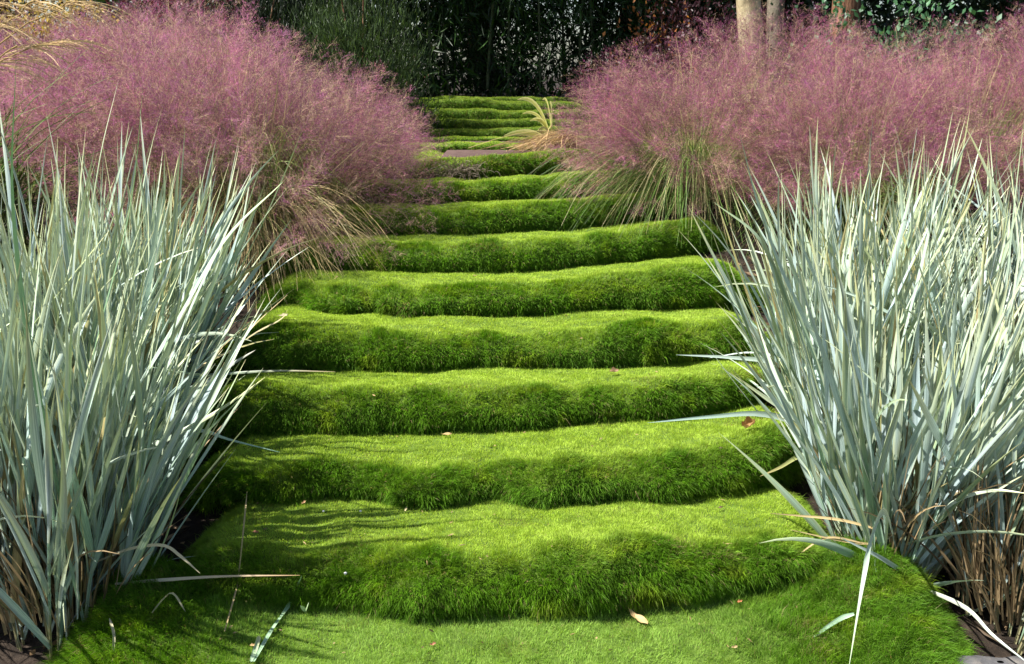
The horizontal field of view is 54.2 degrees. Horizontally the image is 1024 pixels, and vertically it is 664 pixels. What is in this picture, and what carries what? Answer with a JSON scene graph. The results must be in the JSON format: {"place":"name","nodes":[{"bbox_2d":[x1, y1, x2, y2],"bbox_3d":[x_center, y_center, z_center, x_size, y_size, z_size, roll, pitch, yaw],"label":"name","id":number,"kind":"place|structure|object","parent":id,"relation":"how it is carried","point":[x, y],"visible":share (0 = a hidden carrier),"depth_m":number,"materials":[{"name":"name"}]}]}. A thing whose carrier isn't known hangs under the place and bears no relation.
{"place":"outdoors","nodes":[
{"label":"outdoors","id":0,"kind":"place"},
{"bbox_2d":[0,0,10,56],"label":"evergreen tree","id":1,"kind":"object","parent":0,"point":[2,11],"visible":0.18,"depth_m":8.21,"materials":[{"name":"green plant"}]},
{"bbox_2d":[0,0,140,212],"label":"plume grass","id":2,"kind":"object","parent":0,"point":[42,44],"depth_m":3.21,"materials":[{"name":"beige plant"}]},
{"bbox_2d":[0,76,1023,663],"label":"ground","id":3,"kind":"structure","parent":0,"point":[198,524],"depth_m":2.76,"materials":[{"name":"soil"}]},
{"bbox_2d":[0,103,76,281],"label":"grass","id":4,"kind":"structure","parent":3,"relation":"on","point":[21,183],"depth_m":3.85,"materials":[{"name":"green plant"}]},
{"bbox_2d":[0,0,118,147],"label":"yellow shrub","id":5,"kind":"object","parent":3,"relation":"on","point":[47,21],"visible":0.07,"depth_m":5.83,"materials":[{"name":"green plant"}]},
{"bbox_2d":[0,69,142,589],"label":"silver grass","id":6,"kind":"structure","parent":3,"relation":"on","point":[8,340],"depth_m":2.05,"materials":[{"name":"green plant"}]},
{"bbox_2d":[9,0,166,61],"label":"evergreen shrub","id":7,"kind":"object","parent":3,"relation":"on","point":[28,12],"visible":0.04,"depth_m":12.41,"materials":[{"name":"green plant"}]},
{"bbox_2d":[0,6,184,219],"bbox_3d":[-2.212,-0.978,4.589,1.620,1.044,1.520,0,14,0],"label":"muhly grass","id":8,"kind":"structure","parent":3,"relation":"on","point":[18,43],"depth_m":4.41,"materials":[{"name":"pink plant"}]},
{"bbox_2d":[0,113,211,375],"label":"silver grass","id":9,"kind":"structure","parent":3,"relation":"on","point":[60,212],"depth_m":2.58,"materials":[{"name":"green plant"}]},
{"bbox_2d":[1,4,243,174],"bbox_3d":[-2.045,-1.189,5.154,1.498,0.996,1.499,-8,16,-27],"label":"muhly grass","id":10,"kind":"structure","parent":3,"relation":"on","point":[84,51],"depth_m":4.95,"materials":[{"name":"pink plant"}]},
{"bbox_2d":[0,131,277,499],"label":"silver grass","id":11,"kind":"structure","parent":3,"relation":"on","point":[93,326],"depth_m":2.42,"materials":[{"name":"green plant"}]},
{"bbox_2d":[0,92,295,659],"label":"silver grass","id":12,"kind":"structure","parent":3,"relation":"on","point":[98,509],"depth_m":2.08,"materials":[{"name":"green plant"}]},
{"bbox_2d":[46,0,285,42],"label":"evergreen shrub","id":13,"kind":"object","parent":3,"relation":"on","point":[104,1],"visible":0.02,"depth_m":11.88,"materials":[{"name":"green plant"}]},
{"bbox_2d":[75,0,269,123],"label":"shrub","id":14,"kind":"object","parent":3,"relation":"on","point":[174,8],"visible":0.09,"depth_m":6.62,"materials":[{"name":"pink plant"}]},
{"bbox_2d":[21,114,331,415],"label":"silver grass","id":15,"kind":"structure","parent":3,"relation":"on","point":[228,265],"depth_m":2.90,"materials":[{"name":"green plant"}]},
{"bbox_2d":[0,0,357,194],"bbox_3d":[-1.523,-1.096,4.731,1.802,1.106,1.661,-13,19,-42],"label":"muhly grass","id":16,"kind":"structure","parent":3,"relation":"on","point":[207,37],"depth_m":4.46,"materials":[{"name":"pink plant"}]},
{"bbox_2d":[0,0,378,268],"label":"muhly grass","id":17,"kind":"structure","parent":3,"relation":"on","point":[46,112],"depth_m":3.89,"materials":[{"name":"pink plant"}]},
{"bbox_2d":[23,17,464,312],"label":"muhly grass","id":18,"kind":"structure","parent":3,"relation":"on","point":[291,202],"depth_m":3.81,"materials":[{"name":"pink plant"}]},
{"bbox_2d":[118,0,389,116],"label":"broom shrub","id":19,"kind":"object","parent":3,"relation":"on","point":[272,16],"visible":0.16,"depth_m":7.12,"materials":[{"name":"green plant"}]},
{"bbox_2d":[106,0,425,108],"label":"dark shrub","id":20,"kind":"object","parent":3,"relation":"on","point":[422,25],"visible":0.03,"depth_m":8.08,"materials":[{"name":"green plant"}]},
{"bbox_2d":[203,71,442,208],"bbox_3d":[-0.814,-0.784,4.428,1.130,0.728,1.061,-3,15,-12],"label":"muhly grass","id":21,"kind":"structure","parent":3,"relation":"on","point":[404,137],"depth_m":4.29,"materials":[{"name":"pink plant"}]},
{"bbox_2d":[283,0,380,92],"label":"bamboo","id":22,"kind":"object","parent":3,"relation":"on","point":[350,24],"visible":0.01,"depth_m":7.98,"materials":[{"name":"green plant"}]},
{"bbox_2d":[273,0,455,143],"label":"broom shrub","id":23,"kind":"object","parent":3,"relation":"on","point":[353,37],"visible":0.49,"depth_m":6.31,"materials":[{"name":"green plant"}]},
{"bbox_2d":[294,142,443,163],"bbox_3d":[-0.954,-1.019,5.688,1.365,0.149,1.667,0,14,0],"label":"grass edging","id":24,"kind":"object","parent":3,"relation":"on","point":[434,154],"depth_m":5.27,"materials":[{"name":"green plant"}]},
{"bbox_2d":[327,0,426,96],"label":"bamboo","id":25,"kind":"object","parent":3,"relation":"on","point":[383,26],"visible":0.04,"depth_m":8.34,"materials":[{"name":"green plant"}]},
{"bbox_2d":[352,0,411,86],"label":"bamboo","id":26,"kind":"object","parent":3,"relation":"on","point":[380,32],"visible":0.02,"depth_m":9.08,"materials":[{"name":"green plant"}]},
{"bbox_2d":[368,2,425,97],"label":"bamboo","id":27,"kind":"object","parent":3,"relation":"on","point":[405,47],"visible":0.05,"depth_m":9.66,"materials":[{"name":"green plant"}]},
{"bbox_2d":[346,0,459,99],"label":"bamboo","id":28,"kind":"object","parent":3,"relation":"on","point":[424,17],"visible":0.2,"depth_m":8.35,"materials":[{"name":"green plant"}]},
{"bbox_2d":[369,0,459,95],"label":"bamboo","id":29,"kind":"object","parent":3,"relation":"on","point":[441,61],"visible":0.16,"depth_m":8.97,"materials":[{"name":"green plant"}]},
{"bbox_2d":[389,0,450,95],"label":"bamboo","id":30,"kind":"object","parent":3,"relation":"on","point":[422,45],"visible":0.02,"depth_m":10.68,"materials":[{"name":"green plant"}]},
{"bbox_2d":[353,0,496,97],"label":"bamboo","id":31,"kind":"object","parent":3,"relation":"on","point":[446,79],"visible":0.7,"depth_m":8.29,"materials":[{"name":"green plant"}]},
{"bbox_2d":[405,164,456,178],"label":"dead sprigs","id":32,"kind":"object","parent":3,"relation":"on","point":[435,173],"visible":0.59,"depth_m":4.60,"materials":[{"name":"brown plant"}]},
{"bbox_2d":[326,0,535,93],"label":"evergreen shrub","id":33,"kind":"object","parent":3,"relation":"on","point":[448,62],"visible":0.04,"depth_m":13.30,"materials":[{"name":"green plant"}]},
{"bbox_2d":[385,0,493,96],"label":"bamboo","id":34,"kind":"object","parent":3,"relation":"on","point":[464,81],"visible":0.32,"depth_m":8.86,"materials":[{"name":"green plant"}]},
{"bbox_2d":[397,0,493,96],"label":"bamboo","id":35,"kind":"object","parent":3,"relation":"on","point":[444,39],"visible":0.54,"depth_m":8.50,"materials":[{"name":"green plant"}]},
{"bbox_2d":[353,141,550,152],"bbox_3d":[-0.402,-1.006,5.647,1.378,0.163,0.389,0,14,0],"label":"grass edging","id":36,"kind":"object","parent":3,"relation":"on","point":[460,145],"depth_m":5.57,"materials":[{"name":"green plant"}]},
{"bbox_2d":[411,0,505,96],"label":"bamboo","id":37,"kind":"object","parent":3,"relation":"on","point":[452,58],"visible":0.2,"depth_m":10.02,"materials":[{"name":"green plant"}]},
{"bbox_2d":[167,359,769,462],"bbox_3d":[0.009,0.275,3.045,2.981,0.418,0.609,-2,14,-7],"label":"grass step","id":38,"kind":"object","parent":3,"relation":"on","point":[479,398],"depth_m":2.81,"materials":[{"name":"green plant"}]},
{"bbox_2d":[610,367,618,371],"bbox_3d":[0.303,0.112,2.979,0.030,0.015,0.016,0,14,0],"label":"fallen leaf","id":39,"kind":"object","parent":38,"relation":"on","point":[613,369],"visible":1,"depth_m":2.98,"materials":[{"name":"brown plant"}]},
{"bbox_2d":[436,0,506,96],"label":"bamboo","id":40,"kind":"object","parent":3,"relation":"on","point":[491,76],"visible":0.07,"depth_m":10.71,"materials":[{"name":"green plant"}]},
{"bbox_2d":[301,168,660,205],"bbox_3d":[0.013,-0.576,4.677,3.046,0.411,0.654,-3,15,-11],"label":"grass step","id":41,"kind":"object","parent":3,"relation":"on","point":[511,187],"depth_m":4.43,"materials":[{"name":"green plant"}]},
{"bbox_2d":[431,156,499,179],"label":"dead sprigs","id":42,"kind":"object","parent":41,"relation":"on","point":[462,164],"visible":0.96,"depth_m":4.59,"materials":[{"name":"brown plant"}]},
{"bbox_2d":[436,0,533,96],"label":"bamboo","id":43,"kind":"object","parent":3,"relation":"on","point":[483,36],"visible":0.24,"depth_m":9.63,"materials":[{"name":"green plant"}]},
{"bbox_2d":[432,0,544,96],"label":"bamboo","id":44,"kind":"object","parent":3,"relation":"on","point":[494,69],"visible":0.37,"depth_m":9.07,"materials":[{"name":"green plant"}]},
{"bbox_2d":[382,126,595,137],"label":"grass step","id":45,"kind":"object","parent":3,"relation":"on","point":[491,132],"depth_m":6.51,"materials":[{"name":"green plant"}]},
{"bbox_2d":[200,303,779,397],"bbox_3d":[0.003,0.098,3.400,2.960,0.443,0.789,0,14,0],"label":"grass step","id":46,"kind":"object","parent":3,"relation":"on","point":[614,338],"depth_m":3.10,"materials":[{"name":"green plant"}]},
{"bbox_2d":[426,0,554,96],"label":"bamboo","id":47,"kind":"object","parent":3,"relation":"on","point":[489,52],"visible":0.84,"depth_m":8.34,"materials":[{"name":"green plant"}]},
{"bbox_2d":[177,402,805,517],"bbox_3d":[0.012,0.415,2.797,2.993,0.444,0.760,-2,14,-7],"label":"grass step","id":48,"kind":"object","parent":3,"relation":"on","point":[559,465],"depth_m":2.55,"materials":[{"name":"green plant"}]},
{"bbox_2d":[742,416,754,427],"bbox_3d":[0.628,0.237,2.653,0.040,0.038,0.029,0,14,0],"label":"fallen leaf","id":49,"kind":"object","parent":48,"relation":"on","point":[748,421],"visible":0.99,"depth_m":2.66,"materials":[{"name":"brown plant"}]},
{"bbox_2d":[251,215,731,289],"bbox_3d":[0.034,-0.255,4.088,3.062,0.443,0.774,-3,15,-13],"label":"grass step","id":50,"kind":"object","parent":3,"relation":"on","point":[527,251],"depth_m":3.79,"materials":[{"name":"green plant"}]},
{"bbox_2d":[277,190,707,250],"bbox_3d":[0.020,-0.410,4.369,3.037,0.418,0.646,-3,15,-11],"label":"grass step","id":51,"kind":"object","parent":3,"relation":"on","point":[498,216],"depth_m":4.10,"materials":[{"name":"green plant"}]},
{"bbox_2d":[376,117,608,134],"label":"grass step","id":52,"kind":"object","parent":3,"relation":"on","point":[458,123],"depth_m":6.85,"materials":[{"name":"green plant"}]},
{"bbox_2d":[398,95,591,108],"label":"grass step","id":53,"kind":"object","parent":3,"relation":"on","point":[550,98],"depth_m":7.95,"materials":[{"name":"green plant"}]},
{"bbox_2d":[329,148,663,178],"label":"grass step","id":54,"kind":"object","parent":3,"relation":"on","point":[524,163],"depth_m":4.71,"materials":[{"name":"green plant"}]},
{"bbox_2d":[400,97,599,118],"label":"grass step","id":55,"kind":"object","parent":3,"relation":"on","point":[464,103],"depth_m":7.58,"materials":[{"name":"green plant"}]},
{"bbox_2d":[397,107,603,126],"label":"grass step","id":56,"kind":"object","parent":3,"relation":"on","point":[478,113],"depth_m":7.23,"materials":[{"name":"green plant"}]},
{"bbox_2d":[178,482,829,626],"bbox_3d":[-0.002,0.584,2.508,2.972,0.467,0.853,-1,14,-4],"label":"grass step","id":57,"kind":"object","parent":3,"relation":"on","point":[674,565],"depth_m":2.21,"materials":[{"name":"green plant"}]},
{"bbox_2d":[443,0,566,96],"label":"bamboo","id":58,"kind":"object","parent":3,"relation":"on","point":[509,40],"visible":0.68,"depth_m":8.31,"materials":[{"name":"green plant"}]},
{"bbox_2d":[253,254,765,317],"bbox_3d":[0.033,-0.073,3.717,2.993,0.453,0.737,-2,15,-9],"label":"grass step","id":59,"kind":"object","parent":3,"relation":"on","point":[673,283],"depth_m":3.48,"materials":[{"name":"green plant"}]},
{"bbox_2d":[36,529,986,663],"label":"grass step","id":60,"kind":"object","parent":3,"relation":"on","point":[904,617],"depth_m":2.10,"materials":[{"name":"green plant"}]},
{"bbox_2d":[109,618,114,649],"bbox_3d":[-0.810,0.613,2.030,0.008,0.046,0.054,-6,16,-23],"label":"dry stalk","id":61,"kind":"object","parent":60,"relation":"on","point":[113,632],"visible":1,"depth_m":2.03,"materials":[{"name":"beige plant"}]},
{"bbox_2d":[152,592,185,612],"bbox_3d":[-0.716,0.565,2.087,0.067,0.033,0.031,-4,15,-14],"label":"dry stalk","id":62,"kind":"object","parent":60,"relation":"on","point":[177,598],"visible":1,"depth_m":2.09,"materials":[{"name":"grey plant"}]},
{"bbox_2d":[224,494,246,630],"bbox_3d":[-0.592,0.490,2.166,0.012,0.194,0.268,0,14,-2],"label":"dry stalk","id":63,"kind":"object","parent":60,"relation":"on","point":[239,561],"visible":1,"depth_m":2.18,"materials":[{"name":"brown plant"}]},
{"bbox_2d":[250,636,260,661],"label":"cut grass","id":64,"kind":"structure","parent":60,"relation":"on","point":[255,648],"depth_m":2.03,"materials":[{"name":"green plant"}]},
{"bbox_2d":[252,576,301,661],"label":"cut grass","id":65,"kind":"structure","parent":60,"relation":"on","point":[267,636],"depth_m":2.08,"materials":[{"name":"green plant"}]},
{"bbox_2d":[210,257,798,654],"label":"turf litter","id":66,"kind":"object","parent":60,"relation":"on","point":[431,630],"visible":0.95,"depth_m":2.28,"materials":[{"name":"brown plant"}]},
{"bbox_2d":[628,607,647,623],"bbox_3d":[0.271,0.606,2.145,0.053,0.025,0.015,12,19,39],"label":"fallen leaf","id":67,"kind":"object","parent":60,"relation":"on","point":[640,618],"visible":1,"depth_m":2.15,"materials":[{"name":"beige plant"}]},
{"bbox_2d":[7,239,1023,656],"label":"leaf litter","id":68,"kind":"object","parent":3,"relation":"on","point":[1005,625],"visible":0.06,"depth_m":2.47,"materials":[{"name":"brown plant"}]},
{"bbox_2d":[475,1,558,96],"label":"bamboo","id":69,"kind":"object","parent":3,"relation":"on","point":[518,84],"visible":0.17,"depth_m":10.91,"materials":[{"name":"green plant"}]},
{"bbox_2d":[466,0,572,96],"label":"bamboo","id":70,"kind":"object","parent":3,"relation":"on","point":[515,56],"visible":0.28,"depth_m":9.04,"materials":[{"name":"green plant"}]},
{"bbox_2d":[379,135,673,142],"bbox_3d":[-0.008,-1.192,6.399,2.273,0.156,0.327,0,14,0],"label":"grass edging","id":71,"kind":"object","parent":3,"relation":"on","point":[468,138],"depth_m":6.33,"materials":[{"name":"green plant"}]},
{"bbox_2d":[486,0,568,96],"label":"bamboo","id":72,"kind":"object","parent":3,"relation":"on","point":[520,87],"visible":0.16,"depth_m":9.59,"materials":[{"name":"green plant"}]},
{"bbox_2d":[481,0,591,96],"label":"bamboo","id":73,"kind":"object","parent":3,"relation":"on","point":[540,52],"visible":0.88,"depth_m":8.23,"materials":[{"name":"green plant"}]},
{"bbox_2d":[510,0,614,102],"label":"bamboo","id":74,"kind":"object","parent":3,"relation":"on","point":[565,39],"visible":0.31,"depth_m":9.06,"materials":[{"name":"green plant"}]},
{"bbox_2d":[524,0,602,96],"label":"bamboo","id":75,"kind":"object","parent":3,"relation":"on","point":[547,74],"visible":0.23,"depth_m":9.82,"materials":[{"name":"green plant"}]},
{"bbox_2d":[525,0,625,102],"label":"bamboo","id":76,"kind":"object","parent":3,"relation":"on","point":[578,53],"visible":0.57,"depth_m":8.34,"materials":[{"name":"green plant"}]},
{"bbox_2d":[534,0,632,97],"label":"bamboo","id":77,"kind":"object","parent":3,"relation":"on","point":[582,39],"visible":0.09,"depth_m":10.88,"materials":[{"name":"green plant"}]},
{"bbox_2d":[532,0,652,98],"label":"bamboo","id":78,"kind":"object","parent":3,"relation":"on","point":[593,41],"visible":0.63,"depth_m":8.32,"materials":[{"name":"green plant"}]},
{"bbox_2d":[451,0,735,95],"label":"evergreen shrub","id":79,"kind":"object","parent":3,"relation":"on","point":[569,31],"visible":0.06,"depth_m":12.00,"materials":[{"name":"green plant"}]},
{"bbox_2d":[560,0,642,100],"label":"bamboo","id":80,"kind":"object","parent":3,"relation":"on","point":[608,25],"visible":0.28,"depth_m":8.99,"materials":[{"name":"green plant"}]},
{"bbox_2d":[561,0,683,102],"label":"bamboo","id":81,"kind":"object","parent":3,"relation":"on","point":[619,37],"visible":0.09,"depth_m":9.05,"materials":[{"name":"green plant"}]},
{"bbox_2d":[573,0,699,102],"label":"bamboo","id":82,"kind":"object","parent":3,"relation":"on","point":[640,9],"visible":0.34,"depth_m":8.30,"materials":[{"name":"green plant"}]},
{"bbox_2d":[613,0,668,94],"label":"bamboo","id":83,"kind":"object","parent":3,"relation":"on","point":[633,34],"visible":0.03,"depth_m":10.85,"materials":[{"name":"green plant"}]},
{"bbox_2d":[589,0,706,103],"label":"bamboo","id":84,"kind":"object","parent":3,"relation":"on","point":[634,21],"visible":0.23,"depth_m":8.36,"materials":[{"name":"green plant"}]},
{"bbox_2d":[617,0,720,89],"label":"bamboo","id":85,"kind":"object","parent":3,"relation":"on","point":[655,19],"visible":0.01,"depth_m":9.92,"materials":[{"name":"green plant"}]},
{"bbox_2d":[651,0,736,102],"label":"bamboo","id":86,"kind":"object","parent":3,"relation":"on","point":[705,22],"visible":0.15,"depth_m":8.14,"materials":[{"name":"green plant"}]},
{"bbox_2d":[515,16,873,249],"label":"muhly grass","id":87,"kind":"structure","parent":3,"relation":"on","point":[666,162],"depth_m":4.24,"materials":[{"name":"pink plant"}]},
{"bbox_2d":[654,0,736,59],"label":"bamboo","id":88,"kind":"object","parent":3,"relation":"on","point":[699,21],"visible":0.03,"depth_m":8.92,"materials":[{"name":"green plant"}]},
{"bbox_2d":[608,0,887,68],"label":"evergreen shrub","id":89,"kind":"object","parent":3,"relation":"on","point":[824,11],"depth_m":12.41,"materials":[{"name":"green plant"}]},
{"bbox_2d":[736,0,768,99],"label":"pale trunk tree","id":90,"kind":"object","parent":3,"relation":"on","point":[741,5],"visible":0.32,"depth_m":6.33,"materials":[{"name":"beige plant"}]},
{"bbox_2d":[624,0,921,164],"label":"muhly grass","id":91,"kind":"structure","parent":3,"relation":"on","point":[764,57],"depth_m":4.83,"materials":[{"name":"pink plant"}]},
{"bbox_2d":[765,0,784,110],"label":"pale trunk tree","id":92,"kind":"object","parent":3,"relation":"on","point":[778,4],"visible":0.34,"depth_m":6.99,"materials":[{"name":"grey plant"}]},
{"bbox_2d":[645,140,909,168],"bbox_3d":[1.325,-1.017,5.665,1.411,0.171,1.701,0,14,0],"label":"grass edging","id":93,"kind":"object","parent":3,"relation":"on","point":[764,160],"depth_m":4.96,"materials":[{"name":"green plant"}]},
{"bbox_2d":[621,0,1011,100],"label":"dark shrub","id":94,"kind":"object","parent":3,"relation":"on","point":[803,3],"visible":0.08,"depth_m":8.53,"materials":[{"name":"green plant"}]},
{"bbox_2d":[648,113,1023,475],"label":"silver grass","id":95,"kind":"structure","parent":3,"relation":"on","point":[764,284],"depth_m":2.56,"materials":[{"name":"green plant"}]},
{"bbox_2d":[821,0,860,91],"label":"reddish bark tree","id":96,"kind":"object","parent":3,"relation":"on","point":[852,4],"visible":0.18,"depth_m":6.75,"materials":[{"name":"brown plant"}]},
{"bbox_2d":[718,216,1023,663],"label":"silver grass","id":97,"kind":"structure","parent":3,"relation":"on","point":[865,453],"depth_m":2.23,"materials":[{"name":"green plant"}]},
{"bbox_2d":[736,105,1019,327],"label":"silver grass","id":98,"kind":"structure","parent":3,"relation":"on","point":[901,208],"depth_m":2.98,"materials":[{"name":"green plant"}]},
{"bbox_2d":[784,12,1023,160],"bbox_3d":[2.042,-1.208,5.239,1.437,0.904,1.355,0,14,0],"label":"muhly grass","id":99,"kind":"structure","parent":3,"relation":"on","point":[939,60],"depth_m":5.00,"materials":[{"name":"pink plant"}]},
{"bbox_2d":[792,0,1021,77],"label":"evergreen shrub","id":100,"kind":"object","parent":3,"relation":"on","point":[891,16],"visible":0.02,"depth_m":12.38,"materials":[{"name":"green plant"}]},
{"bbox_2d":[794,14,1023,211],"bbox_3d":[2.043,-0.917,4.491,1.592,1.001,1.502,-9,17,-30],"label":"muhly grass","id":101,"kind":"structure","parent":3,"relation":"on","point":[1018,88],"depth_m":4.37,"materials":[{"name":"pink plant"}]},
{"bbox_2d":[813,165,1023,519],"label":"silver grass","id":102,"kind":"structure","parent":3,"relation":"on","point":[1019,272],"depth_m":2.56,"materials":[{"name":"green plant"}]},
{"bbox_2d":[850,261,1023,659],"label":"silver grass","id":103,"kind":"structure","parent":3,"relation":"on","point":[980,556],"depth_m":2.18,"materials":[{"name":"green plant"}]},
{"bbox_2d":[870,0,1023,99],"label":"dark shrub","id":104,"kind":"object","parent":3,"relation":"on","point":[1001,7],"visible":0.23,"depth_m":7.72,"materials":[{"name":"green plant"}]},
{"bbox_2d":[900,1,1023,166],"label":"muhly grass","id":105,"kind":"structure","parent":3,"relation":"on","point":[1015,45],"depth_m":5.01,"materials":[{"name":"pink plant"}]},
{"bbox_2d":[956,655,1023,663],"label":"edging stone","id":106,"kind":"object","parent":3,"relation":"on","point":[976,659],"visible":0.84,"depth_m":2.05,"materials":[{"name":"grey stone"}]},
{"bbox_2d":[963,3,1023,90],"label":"evergreen shrub","id":107,"kind":"object","parent":3,"relation":"on","point":[1006,32],"visible":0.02,"depth_m":12.30,"materials":[{"name":"green plant"}]},
{"bbox_2d":[469,126,586,152],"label":"tan tuft grass","id":108,"kind":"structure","parent":0,"point":[529,143],"depth_m":5.42,"materials":[{"name":"beige plant"}]},
{"bbox_2d":[442,141,632,164],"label":"path","id":109,"kind":"structure","parent":0,"point":[459,153],"depth_m":5.37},
{"bbox_2d":[504,97,551,137],"bbox_3d":[0.177,-1.193,5.749,0.202,0.309,0.460,11,18,38],"label":"strap leaved plant","id":110,"kind":"object","parent":109,"relation":"on","point":[538,118],"visible":0.62,"depth_m":5.77,"materials":[{"name":"yellow plant"}]},
{"bbox_2d":[556,0,663,92],"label":"bamboo","id":111,"kind":"object","parent":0,"point":[618,16],"visible":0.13,"depth_m":9.77,"materials":[{"name":"green plant"}]},
{"bbox_2d":[617,1,643,71],"label":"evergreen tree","id":112,"kind":"object","parent":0,"point":[623,27],"visible":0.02,"depth_m":11.61,"materials":[{"name":"green plant"}]},
{"bbox_2d":[599,0,714,113],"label":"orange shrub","id":113,"kind":"object","parent":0,"point":[646,30],"visible":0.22,"depth_m":7.68,"materials":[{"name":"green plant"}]},
{"bbox_2d":[632,0,732,83],"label":"bamboo","id":114,"kind":"object","parent":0,"point":[665,19],"visible":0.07,"depth_m":8.93,"materials":[{"name":"green plant"}]},
{"bbox_2d":[597,0,812,133],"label":"shrub","id":115,"kind":"object","parent":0,"point":[677,25],"visible":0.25,"depth_m":7.06,"materials":[{"name":"pink plant"}]},
{"bbox_2d":[659,0,766,80],"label":"bamboo","id":116,"kind":"object","parent":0,"point":[731,2],"visible":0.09,"depth_m":8.45,"materials":[{"name":"green plant"}]},
{"bbox_2d":[704,0,802,89],"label":"bamboo","id":117,"kind":"object","parent":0,"point":[766,11],"visible":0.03,"depth_m":8.75,"materials":[{"name":"green plant"}]},
{"bbox_2d":[762,0,829,54],"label":"bamboo","id":118,"kind":"object","parent":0,"point":[802,17],"visible":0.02,"depth_m":9.70,"materials":[{"name":"green plant"}]},
{"bbox_2d":[662,22,1023,258],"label":"muhly grass","id":119,"kind":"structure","parent":0,"point":[873,161],"depth_m":4.01,"materials":[{"name":"pink plant"}]},
{"bbox_2d":[770,0,1004,144],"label":"blue leaved shrub","id":120,"kind":"object","parent":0,"point":[908,19],"visible":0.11,"depth_m":6.32,"materials":[{"name":"green plant"}]},
{"bbox_2d":[879,124,1023,380],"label":"silver grass","id":121,"kind":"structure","parent":0,"point":[1020,221],"depth_m":3.00,"materials":[{"name":"green plant"}]}
]}

